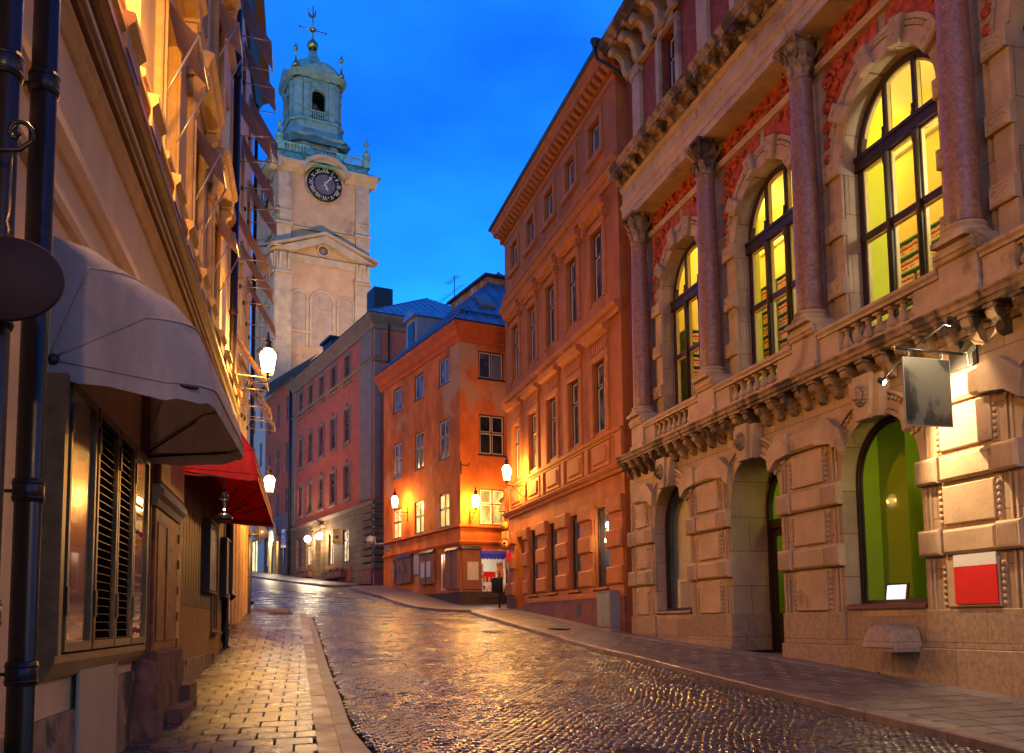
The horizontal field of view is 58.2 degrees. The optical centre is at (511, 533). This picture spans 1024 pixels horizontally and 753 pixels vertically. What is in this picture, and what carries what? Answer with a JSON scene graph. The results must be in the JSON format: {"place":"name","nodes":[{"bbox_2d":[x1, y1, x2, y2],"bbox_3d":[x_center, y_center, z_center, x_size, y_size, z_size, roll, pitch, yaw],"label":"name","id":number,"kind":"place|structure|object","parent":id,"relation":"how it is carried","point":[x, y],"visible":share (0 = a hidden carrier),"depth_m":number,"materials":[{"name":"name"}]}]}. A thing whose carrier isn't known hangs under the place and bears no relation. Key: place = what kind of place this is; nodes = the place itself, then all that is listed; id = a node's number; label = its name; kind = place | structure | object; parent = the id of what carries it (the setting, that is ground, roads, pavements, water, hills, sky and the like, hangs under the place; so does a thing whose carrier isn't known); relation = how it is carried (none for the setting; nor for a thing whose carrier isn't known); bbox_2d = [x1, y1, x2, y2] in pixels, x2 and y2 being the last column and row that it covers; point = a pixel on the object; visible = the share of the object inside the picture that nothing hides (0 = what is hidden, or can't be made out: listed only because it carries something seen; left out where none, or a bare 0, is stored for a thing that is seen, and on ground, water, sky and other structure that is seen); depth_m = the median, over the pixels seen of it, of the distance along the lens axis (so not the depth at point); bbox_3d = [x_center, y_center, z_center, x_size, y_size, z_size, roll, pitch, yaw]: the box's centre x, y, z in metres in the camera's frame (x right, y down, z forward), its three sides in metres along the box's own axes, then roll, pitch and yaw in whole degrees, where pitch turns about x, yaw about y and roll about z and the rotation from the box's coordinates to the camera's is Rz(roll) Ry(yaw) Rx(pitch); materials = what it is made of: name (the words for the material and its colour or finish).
{"place":"outdoors","nodes":[
{"label":"outdoors","id":0,"kind":"place"},
{"bbox_2d":[154,616,312,752],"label":"pavement","id":1,"kind":"structure","parent":0,"point":[255,695],"depth_m":13.03,"materials":[{"name":"grey stone"}]},
{"bbox_2d":[121,612,317,752],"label":"pavement slabs","id":2,"kind":"structure","parent":1,"relation":"on","point":[212,678],"depth_m":13.42,"materials":[{"name":"stone"}]},
{"bbox_2d":[131,658,163,743],"bbox_3d":[-4.227,1.942,10.407,0.600,1.050,0.600,1,-6,-13],"label":"guard stone","id":3,"kind":"object","parent":2,"relation":"on","point":[147,724],"visible":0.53,"depth_m":10.26,"materials":[{"name":"red stone"}]},
{"bbox_2d":[248,526,251,611],"bbox_3d":[-8.372,0.961,29.341,0.133,3.100,0.140,1,-6,-13],"label":"steel post","id":4,"kind":"object","parent":2,"relation":"on","point":[249,572],"visible":0.66,"depth_m":29.28,"materials":[{"name":"black metal"}]},
{"bbox_2d":[252,571,357,584],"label":"pavement","id":5,"kind":"structure","parent":0,"point":[280,576],"depth_m":66.70,"materials":[{"name":"grey stone"}]},
{"bbox_2d":[320,567,345,579],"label":"flower box","id":6,"kind":"object","parent":5,"relation":"on","point":[336,572],"visible":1,"depth_m":64.00,"materials":[{"name":"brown wood"}]},
{"bbox_2d":[251,572,373,592],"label":"road","id":7,"kind":"structure","parent":0,"point":[260,584],"depth_m":49.13,"materials":[{"name":"grey stone"}]},
{"bbox_2d":[232,0,622,562],"label":"sky","id":8,"kind":"structure","parent":0,"point":[451,100],"materials":[{"name":"blue"}]},
{"bbox_2d":[357,586,506,609],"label":"corner pavement","id":9,"kind":"structure","parent":0,"point":[410,597],"depth_m":43.11,"materials":[{"name":"grey stone"}]},
{"bbox_2d":[491,570,502,607],"bbox_3d":[-0.579,2.360,38.836,0.638,1.590,0.509,-6,-7,42],"label":"litter bin","id":10,"kind":"object","parent":9,"relation":"on","point":[496,585],"visible":1,"depth_m":38.67,"materials":[{"name":"black metal"}]},
{"bbox_2d":[250,590,993,752],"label":"road","id":11,"kind":"structure","parent":0,"point":[372,749],"depth_m":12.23,"materials":[{"name":"grey stone"}]},
{"bbox_2d":[299,613,341,752],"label":"kerb","id":12,"kind":"structure","parent":11,"relation":"on","point":[326,739],"depth_m":13.08,"materials":[{"name":"stone"}]},
{"bbox_2d":[308,618,370,752],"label":"gutter","id":13,"kind":"object","parent":11,"relation":"on","point":[350,741],"visible":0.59,"depth_m":13.19,"materials":[{"name":"stone"}]},
{"bbox_2d":[318,614,485,620],"bbox_3d":[-3.669,2.946,30.979,5.611,0.503,0.539,0,-6,-11],"label":"crossing strip","id":14,"kind":"object","parent":11,"relation":"on","point":[400,617],"visible":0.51,"depth_m":30.90,"materials":[{"name":"stone"}]},
{"bbox_2d":[350,585,486,612],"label":"kerb","id":15,"kind":"structure","parent":11,"relation":"on","point":[355,588],"depth_m":40.49,"materials":[{"name":"stone"}]},
{"bbox_2d":[611,747,672,752],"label":"manhole cover","id":16,"kind":"object","parent":11,"relation":"on","point":[636,750],"visible":1,"depth_m":9.84,"materials":[{"name":"black metal"}]},
{"bbox_2d":[471,609,1023,752],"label":"kerb","id":17,"kind":"structure","parent":11,"relation":"on","point":[987,743],"depth_m":12.80,"materials":[{"name":"stone"}]},
{"bbox_2d":[501,519,510,608],"bbox_3d":[-0.216,1.278,38.406,0.621,3.750,0.136,-6,-7,42],"label":"sign post","id":18,"kind":"object","parent":17,"relation":"on","point":[505,534],"visible":0.99,"depth_m":38.45,"materials":[{"name":"metal"}]},
{"bbox_2d":[696,647,781,652],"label":"pavement","id":19,"kind":"structure","parent":0,"point":[767,651],"depth_m":20.25,"materials":[{"name":"stone"}]},
{"bbox_2d":[596,590,620,630],"bbox_3d":[2.881,2.321,27.372,0.380,1.220,1.090,1,-6,-15],"label":"cable cabinet","id":20,"kind":"object","parent":19,"relation":"on","point":[608,610],"visible":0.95,"depth_m":26.93,"materials":[{"name":"grey metal"}]},
{"bbox_2d":[467,609,1023,742],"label":"pavement slabs","id":21,"kind":"structure","parent":19,"relation":"on","point":[1002,719],"depth_m":14.43,"materials":[{"name":"grey stone"}]},
{"bbox_2d":[501,608,1023,704],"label":"pavement slabs","id":22,"kind":"structure","parent":19,"relation":"on","point":[988,695],"depth_m":16.48,"materials":[{"name":"stone"}]},
{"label":"ground","id":23,"kind":"structure","parent":0,"visible":0},
{"bbox_2d":[0,0,241,752],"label":"cream townhouse","id":24,"kind":"structure","parent":23,"relation":"on","point":[131,173],"depth_m":10.57,"materials":[{"name":"beige stone"}]},
{"bbox_2d":[0,0,24,626],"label":"downpipe","id":25,"kind":"object","parent":24,"relation":"attached to","point":[12,62],"visible":0.82,"depth_m":5.01,"materials":[{"name":"black metal"}]},
{"bbox_2d":[0,0,60,752],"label":"downpipe","id":26,"kind":"object","parent":24,"relation":"attached to","point":[27,491],"visible":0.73,"depth_m":5.58,"materials":[{"name":"black metal"}]},
{"bbox_2d":[0,119,64,320],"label":"hanging sign","id":27,"kind":"object","parent":24,"relation":"attached to","point":[32,281],"visible":1,"depth_m":4.81,"materials":[{"name":"brown metal"}]},
{"bbox_2d":[36,372,149,680],"bbox_3d":[-3.785,0.118,8.611,0.163,2.270,3.870,1,-6,-13],"label":"window","id":28,"kind":"structure","parent":24,"relation":"attached to","point":[94,550],"depth_m":7.68,"materials":[{"name":"brown wood"}]},
{"bbox_2d":[48,236,243,465],"bbox_3d":[-3.344,-1.457,8.998,1.197,1.250,4.060,1,-6,-13],"label":"shop awning","id":29,"kind":"object","parent":24,"relation":"attached to","point":[112,325],"visible":0.9,"depth_m":7.08,"materials":[{"name":"white fabric"}]},
{"bbox_2d":[167,2,208,141],"bbox_3d":[-4.360,-6.091,12.246,0.508,1.675,1.220,1,-6,-13],"label":"window awning","id":30,"kind":"object","parent":24,"relation":"attached to","point":[188,42],"depth_m":12.25,"materials":[{"name":"brown fabric"}]},
{"bbox_2d":[185,471,232,520],"bbox_3d":[-4.411,-0.549,13.133,0.822,0.731,0.286,1,-6,-13],"label":"wall lamp","id":31,"kind":"object","parent":24,"relation":"hanging from","point":[223,516],"visible":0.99,"depth_m":13.14,"materials":[{"name":"black metal"}]},
{"bbox_2d":[202,518,218,594],"bbox_3d":[-5.811,0.468,17.707,0.168,1.370,1.610,1,-6,-13],"label":"menu case","id":32,"kind":"object","parent":24,"relation":"attached to","point":[210,557],"visible":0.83,"depth_m":17.00,"materials":[{"name":"metal"}]},
{"bbox_2d":[195,126,226,233],"bbox_3d":[-5.022,-5.800,15.209,0.508,1.675,1.220,1,-6,-13],"label":"window awning","id":33,"kind":"object","parent":24,"relation":"attached to","point":[211,156],"depth_m":15.22,"materials":[{"name":"brown fabric"}]},
{"bbox_2d":[210,562,221,634],"bbox_3d":[-6.134,1.091,19.097,0.160,2.000,1.270,1,-6,-13],"label":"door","id":34,"kind":"structure","parent":24,"relation":"in","point":[214,608],"depth_m":18.99,"materials":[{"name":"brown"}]},
{"bbox_2d":[220,537,230,598],"bbox_3d":[-6.535,0.800,20.941,0.168,1.340,1.050,1,-6,-13],"label":"menu case","id":35,"kind":"object","parent":24,"relation":"attached to","point":[224,573],"visible":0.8,"depth_m":20.45,"materials":[{"name":"metal"}]},
{"bbox_2d":[221,594,231,648],"bbox_3d":[-6.496,2.055,20.962,0.283,1.355,0.216,1,-6,-13],"label":"downpipe","id":36,"kind":"object","parent":24,"relation":"attached to","point":[225,625],"visible":0.78,"depth_m":20.88,"materials":[{"name":"black metal"}]},
{"bbox_2d":[214,210,239,294],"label":"window awning","id":37,"kind":"object","parent":24,"relation":"attached to","point":[228,234],"depth_m":18.19,"materials":[{"name":"brown fabric"}]},
{"bbox_2d":[185,430,273,526],"bbox_3d":[-5.246,-1.065,17.500,1.187,1.190,7.140,1,-6,-13],"label":"shop awning","id":38,"kind":"object","parent":24,"relation":"attached to","point":[248,503],"visible":0.56,"depth_m":20.81,"materials":[{"name":"red fabric"}]},
{"bbox_2d":[218,0,242,93],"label":"window awning","id":39,"kind":"object","parent":24,"relation":"attached to","point":[230,25],"depth_m":18.62,"materials":[{"name":"brown fabric"}]},
{"bbox_2d":[226,0,242,600],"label":"downpipe","id":40,"kind":"object","parent":24,"relation":"attached to","point":[233,308],"visible":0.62,"depth_m":22.20,"materials":[{"name":"black metal"}]},
{"bbox_2d":[236,332,277,390],"bbox_3d":[-6.193,-3.977,21.925,1.177,1.750,0.396,1,-6,-13],"label":"wall lantern","id":41,"kind":"object","parent":24,"relation":"attached to","point":[267,355],"depth_m":21.92,"materials":[{"name":"white glass"}]},
{"bbox_2d":[225,0,269,633],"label":"awning townhouse","id":42,"kind":"structure","parent":23,"relation":"on","point":[238,607],"depth_m":27.15,"materials":[{"name":"brown paint"}]},
{"bbox_2d":[236,334,268,390],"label":"window awning","id":43,"kind":"object","parent":42,"relation":"attached to","point":[255,367],"depth_m":23.60,"materials":[{"name":"brown fabric"}]},
{"bbox_2d":[248,104,258,604],"bbox_3d":[-8.467,-6.067,30.171,0.284,16.789,0.166,1,-6,-13],"label":"downpipe","id":44,"kind":"object","parent":42,"relation":"attached to","point":[251,424],"visible":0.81,"depth_m":30.19,"materials":[{"name":"black metal"}]},
{"bbox_2d":[238,211,270,282],"bbox_3d":[-6.746,-7.512,23.896,0.888,1.675,1.400,1,-6,-13],"label":"window awning","id":45,"kind":"object","parent":42,"relation":"attached to","point":[260,256],"depth_m":23.89,"materials":[{"name":"brown fabric"}]},
{"bbox_2d":[239,353,271,422],"bbox_3d":[-7.252,-4.089,26.020,0.888,1.675,1.400,1,-6,-13],"label":"window awning","id":46,"kind":"object","parent":42,"relation":"attached to","point":[263,401],"depth_m":25.98,"materials":[{"name":"brown fabric"}]},
{"bbox_2d":[240,94,271,162],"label":"window awning","id":47,"kind":"object","parent":42,"relation":"attached to","point":[261,136],"depth_m":24.21,"materials":[{"name":"brown fabric"}]},
{"bbox_2d":[239,241,273,305],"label":"window awning","id":48,"kind":"object","parent":42,"relation":"attached to","point":[266,288],"depth_m":26.31,"materials":[{"name":"brown fabric"}]},
{"bbox_2d":[242,0,272,72],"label":"window awning","id":49,"kind":"object","parent":42,"relation":"attached to","point":[261,38],"depth_m":24.47,"materials":[{"name":"brown fabric"}]},
{"bbox_2d":[241,137,274,211],"bbox_3d":[-7.325,-10.360,26.619,0.888,1.675,1.400,1,-6,-13],"label":"window awning","id":50,"kind":"object","parent":42,"relation":"attached to","point":[266,187],"depth_m":26.59,"materials":[{"name":"brown fabric"}]},
{"bbox_2d":[243,41,275,113],"bbox_3d":[-7.358,-13.246,26.895,0.888,1.475,1.400,1,-6,-13],"label":"window awning","id":51,"kind":"object","parent":42,"relation":"attached to","point":[265,86],"depth_m":26.86,"materials":[{"name":"brown fabric"}]},
{"bbox_2d":[244,378,274,432],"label":"window awning","id":52,"kind":"object","parent":42,"relation":"attached to","point":[264,412],"depth_m":28.56,"materials":[{"name":"brown fabric"}]},
{"bbox_2d":[245,276,276,339],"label":"window awning","id":53,"kind":"object","parent":42,"relation":"attached to","point":[270,324],"depth_m":28.92,"materials":[{"name":"brown fabric"}]},
{"bbox_2d":[247,180,277,240],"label":"window awning","id":54,"kind":"object","parent":42,"relation":"attached to","point":[270,222],"depth_m":29.21,"materials":[{"name":"brown fabric"}]},
{"bbox_2d":[248,94,278,163],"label":"window awning","id":55,"kind":"object","parent":42,"relation":"attached to","point":[274,143],"depth_m":29.28,"materials":[{"name":"brown fabric"}]},
{"bbox_2d":[263,465,275,497],"bbox_3d":[-7.266,-1.309,26.261,1.017,1.365,0.309,1,-6,-13],"label":"wall lantern","id":56,"kind":"object","parent":42,"relation":"attached to","point":[269,481],"depth_m":26.27,"materials":[{"name":"white glass"}]},
{"bbox_2d":[248,354,316,571],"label":"pale house","id":57,"kind":"structure","parent":23,"relation":"on","point":[257,547],"depth_m":87.49,"materials":[{"name":"blue paint"}]},
{"bbox_2d":[263,358,314,574],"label":"neighbour townhouse","id":58,"kind":"structure","parent":23,"relation":"on","point":[277,447],"depth_m":80.34,"materials":[{"name":"brown paint"}]},
{"bbox_2d":[252,576,357,586],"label":"kerb","id":59,"kind":"structure","parent":23,"relation":"on","point":[314,584],"depth_m":53.43,"materials":[{"name":"stone"}]},
{"bbox_2d":[250,6,380,445],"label":"church tower","id":60,"kind":"structure","parent":23,"relation":"on","point":[322,262],"depth_m":110.68,"materials":[{"name":"stone"}]},
{"bbox_2d":[285,286,450,585],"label":"red townhouse","id":61,"kind":"structure","parent":23,"relation":"on","point":[336,445],"depth_m":64.66,"materials":[{"name":"red paint"}]},
{"bbox_2d":[374,272,507,604],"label":"corner house","id":62,"kind":"structure","parent":23,"relation":"on","point":[440,380],"depth_m":44.33,"materials":[{"name":"paint"}]},
{"bbox_2d":[392,508,400,540],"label":"window","id":63,"kind":"structure","parent":62,"relation":"in","point":[397,518],"depth_m":49.67,"materials":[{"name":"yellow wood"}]},
{"bbox_2d":[392,442,401,480],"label":"window","id":64,"kind":"structure","parent":62,"relation":"in","point":[397,447],"depth_m":50.00,"materials":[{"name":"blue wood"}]},
{"bbox_2d":[395,553,412,583],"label":"shutter cabinet","id":65,"kind":"object","parent":62,"relation":"attached to","point":[404,569],"visible":1,"depth_m":47.81,"materials":[{"name":"brown wood"}]},
{"bbox_2d":[413,430,423,471],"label":"window","id":66,"kind":"structure","parent":62,"relation":"in","point":[419,437],"depth_m":47.13,"materials":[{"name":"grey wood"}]},
{"bbox_2d":[413,500,423,535],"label":"window","id":67,"kind":"structure","parent":62,"relation":"in","point":[419,505],"depth_m":46.76,"materials":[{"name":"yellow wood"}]},
{"bbox_2d":[418,549,435,584],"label":"shutter cabinet","id":68,"kind":"object","parent":62,"relation":"attached to","point":[427,567],"visible":1,"depth_m":45.02,"materials":[{"name":"brown wood"}]},
{"bbox_2d":[437,357,448,388],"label":"window","id":69,"kind":"structure","parent":62,"relation":"in","point":[443,364],"depth_m":44.72,"materials":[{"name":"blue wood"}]},
{"bbox_2d":[437,418,448,461],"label":"window","id":70,"kind":"structure","parent":62,"relation":"in","point":[444,425],"depth_m":44.27,"materials":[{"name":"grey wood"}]},
{"bbox_2d":[438,492,449,529],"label":"window","id":71,"kind":"structure","parent":62,"relation":"in","point":[444,498],"depth_m":44.05,"materials":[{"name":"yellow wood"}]},
{"bbox_2d":[444,546,459,589],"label":"shutter cabinet","id":72,"kind":"object","parent":62,"relation":"attached to","point":[452,567],"visible":1,"depth_m":42.42,"materials":[{"name":"brown wood"}]},
{"bbox_2d":[461,545,481,588],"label":"shutter cabinet","id":73,"kind":"object","parent":62,"relation":"attached to","point":[471,566],"visible":1,"depth_m":42.05,"materials":[{"name":"brown wood"}]},
{"bbox_2d":[477,350,505,381],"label":"window","id":74,"kind":"structure","parent":62,"relation":"in","point":[490,364],"depth_m":43.69,"materials":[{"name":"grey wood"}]},
{"bbox_2d":[478,414,505,456],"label":"window","id":75,"kind":"structure","parent":62,"relation":"in","point":[491,427],"depth_m":43.39,"materials":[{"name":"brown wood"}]},
{"bbox_2d":[479,488,504,525],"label":"window","id":76,"kind":"structure","parent":62,"relation":"in","point":[489,504],"depth_m":43.02,"materials":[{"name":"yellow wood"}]},
{"bbox_2d":[488,37,675,632],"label":"orange townhouse","id":77,"kind":"structure","parent":23,"relation":"on","point":[558,230],"depth_m":31.64,"materials":[{"name":"orange paint"}]},
{"bbox_2d":[501,455,526,498],"bbox_3d":[0.082,-2.276,36.822,1.047,1.750,0.396,1,-6,-15],"label":"wall lantern","id":78,"kind":"object","parent":77,"relation":"attached to","point":[506,470],"depth_m":36.69,"materials":[{"name":"white glass"}]},
{"bbox_2d":[531,307,534,361],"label":"window","id":79,"kind":"structure","parent":77,"relation":"in","point":[532,311],"depth_m":36.90,"materials":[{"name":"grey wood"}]},
{"bbox_2d":[533,530,537,593],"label":"window","id":80,"kind":"structure","parent":77,"relation":"in","point":[535,539],"depth_m":36.13,"materials":[{"name":"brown wood"}]},
{"bbox_2d":[549,284,553,344],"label":"window","id":81,"kind":"structure","parent":77,"relation":"in","point":[551,291],"depth_m":34.53,"materials":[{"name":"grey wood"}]},
{"bbox_2d":[551,398,555,457],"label":"window","id":82,"kind":"structure","parent":77,"relation":"in","point":[553,408],"depth_m":34.14,"materials":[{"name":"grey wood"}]},
{"bbox_2d":[551,524,557,591],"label":"window","id":83,"kind":"structure","parent":77,"relation":"in","point":[553,533],"depth_m":33.81,"materials":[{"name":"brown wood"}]},
{"bbox_2d":[570,259,576,323],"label":"window","id":84,"kind":"structure","parent":77,"relation":"in","point":[573,265],"depth_m":32.17,"materials":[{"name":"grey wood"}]},
{"bbox_2d":[572,381,578,446],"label":"window","id":85,"kind":"structure","parent":77,"relation":"in","point":[574,386],"depth_m":31.77,"materials":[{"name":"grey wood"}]},
{"bbox_2d":[573,516,580,589],"bbox_3d":[2.289,0.645,31.074,0.060,2.530,1.150,1,-6,-15],"label":"window","id":86,"kind":"structure","parent":77,"relation":"in","point":[576,527],"depth_m":31.44,"materials":[{"name":"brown wood"}]},
{"bbox_2d":[594,230,601,300],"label":"window","id":87,"kind":"structure","parent":77,"relation":"in","point":[597,239],"depth_m":29.81,"materials":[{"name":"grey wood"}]},
{"bbox_2d":[597,361,604,431],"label":"window","id":88,"kind":"structure","parent":77,"relation":"in","point":[600,367],"depth_m":29.39,"materials":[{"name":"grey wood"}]},
{"bbox_2d":[598,506,609,586],"bbox_3d":[2.946,0.410,28.684,0.060,2.530,1.270,1,-6,-15],"label":"window","id":89,"kind":"structure","parent":77,"relation":"in","point":[603,553],"depth_m":29.02,"materials":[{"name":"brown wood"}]},
{"bbox_2d":[597,0,1023,698],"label":"stone palace","id":90,"kind":"structure","parent":23,"relation":"on","point":[813,490],"depth_m":18.06,"materials":[{"name":"stone"}]},
{"bbox_2d":[669,35,674,87],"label":"window","id":91,"kind":"structure","parent":90,"relation":"in","point":[671,42],"depth_m":25.64,"materials":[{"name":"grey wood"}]},
{"bbox_2d":[655,487,691,613],"bbox_3d":[4.311,0.400,23.856,0.450,3.360,2.100,1,-6,-15],"label":"window","id":92,"kind":"structure","parent":90,"relation":"in","point":[670,610],"depth_m":24.73,"materials":[{"name":"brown wood"}]},
{"bbox_2d":[677,579,691,607],"bbox_3d":[4.655,1.572,23.861,0.050,0.820,1.510,1,-6,-15],"label":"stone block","id":93,"kind":"object","parent":90,"relation":"attached to","point":[682,586],"visible":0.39,"depth_m":24.23,"materials":[{"name":"beige stone"}]},
{"bbox_2d":[670,240,700,421],"bbox_3d":[4.883,-5.484,24.593,0.260,4.780,2.560,1,-6,-15],"label":"window","id":94,"kind":"structure","parent":90,"relation":"in","point":[684,301],"depth_m":25.07,"materials":[{"name":"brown wood"}]},
{"bbox_2d":[680,330,699,415],"bbox_3d":[7.020,-4.259,27.372,4.140,3.320,0.380,1,-6,-15],"label":"bookshelf","id":95,"kind":"object","parent":90,"relation":"in","point":[696,360],"depth_m":26.88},
{"bbox_2d":[745,163,796,384],"bbox_3d":[5.981,-5.878,20.600,0.260,4.780,2.560,1,-6,-15],"label":"window","id":96,"kind":"structure","parent":90,"relation":"in","point":[783,225],"depth_m":20.90,"materials":[{"name":"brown wood"}]},
{"bbox_2d":[761,273,787,376],"bbox_3d":[7.724,-5.005,25.327,0.380,4.400,4.140,1,-6,-15],"label":"bookshelf","id":97,"kind":"object","parent":90,"relation":"in","point":[781,303],"visible":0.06,"depth_m":25.72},
{"bbox_2d":[771,527,784,650],"bbox_3d":[6.066,1.230,20.404,0.060,2.750,0.915,1,-6,-15],"label":"door","id":98,"kind":"structure","parent":90,"relation":"in","point":[778,617],"depth_m":20.71,"materials":[{"name":"brown wood"}]},
{"bbox_2d":[846,415,927,609],"bbox_3d":[6.505,-0.389,15.869,0.450,3.360,2.100,1,-6,-15],"label":"window","id":99,"kind":"structure","parent":90,"relation":"in","point":[866,603],"depth_m":16.70,"materials":[{"name":"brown wood"}]},
{"bbox_2d":[861,623,921,675],"bbox_3d":[6.104,1.994,15.274,0.570,0.992,1.380,1,-6,-15],"label":"stone hood","id":100,"kind":"object","parent":90,"relation":"attached to","point":[882,643],"visible":0.91,"depth_m":14.87,"materials":[{"name":"grey stone"}]},
{"bbox_2d":[885,583,909,599],"bbox_3d":[6.856,1.067,16.368,0.092,0.360,0.520,1,-6,-21],"label":"illuminated sign","id":101,"kind":"object","parent":90,"relation":"in","point":[897,590],"visible":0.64,"depth_m":16.35,"materials":[{"name":"white plastic"}]},
{"bbox_2d":[853,49,942,327],"bbox_3d":[7.078,-6.272,16.607,0.260,4.780,2.560,1,-6,-15],"label":"window","id":102,"kind":"structure","parent":90,"relation":"in","point":[921,116],"depth_m":16.84,"materials":[{"name":"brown wood"}]},
{"bbox_2d":[900,220,939,308],"bbox_3d":[8.828,-4.861,21.282,0.380,3.320,4.140,1,-6,-15],"label":"bookshelf","id":103,"kind":"object","parent":90,"relation":"in","point":[909,260],"visible":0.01,"depth_m":20.50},
{"bbox_2d":[877,316,977,427],"bbox_3d":[6.253,-2.325,13.643,1.335,1.457,1.233,-2,-6,9],"label":"black sign","id":104,"kind":"object","parent":90,"relation":"attached to","point":[927,393],"visible":0.99,"depth_m":13.71,"materials":[{"name":"metal"}]},
{"bbox_2d":[953,551,999,603],"bbox_3d":[6.853,0.667,13.600,0.025,0.740,0.840,1,-6,-15],"label":"wall sign","id":105,"kind":"object","parent":90,"relation":"attached to","point":[978,583],"visible":1,"depth_m":13.56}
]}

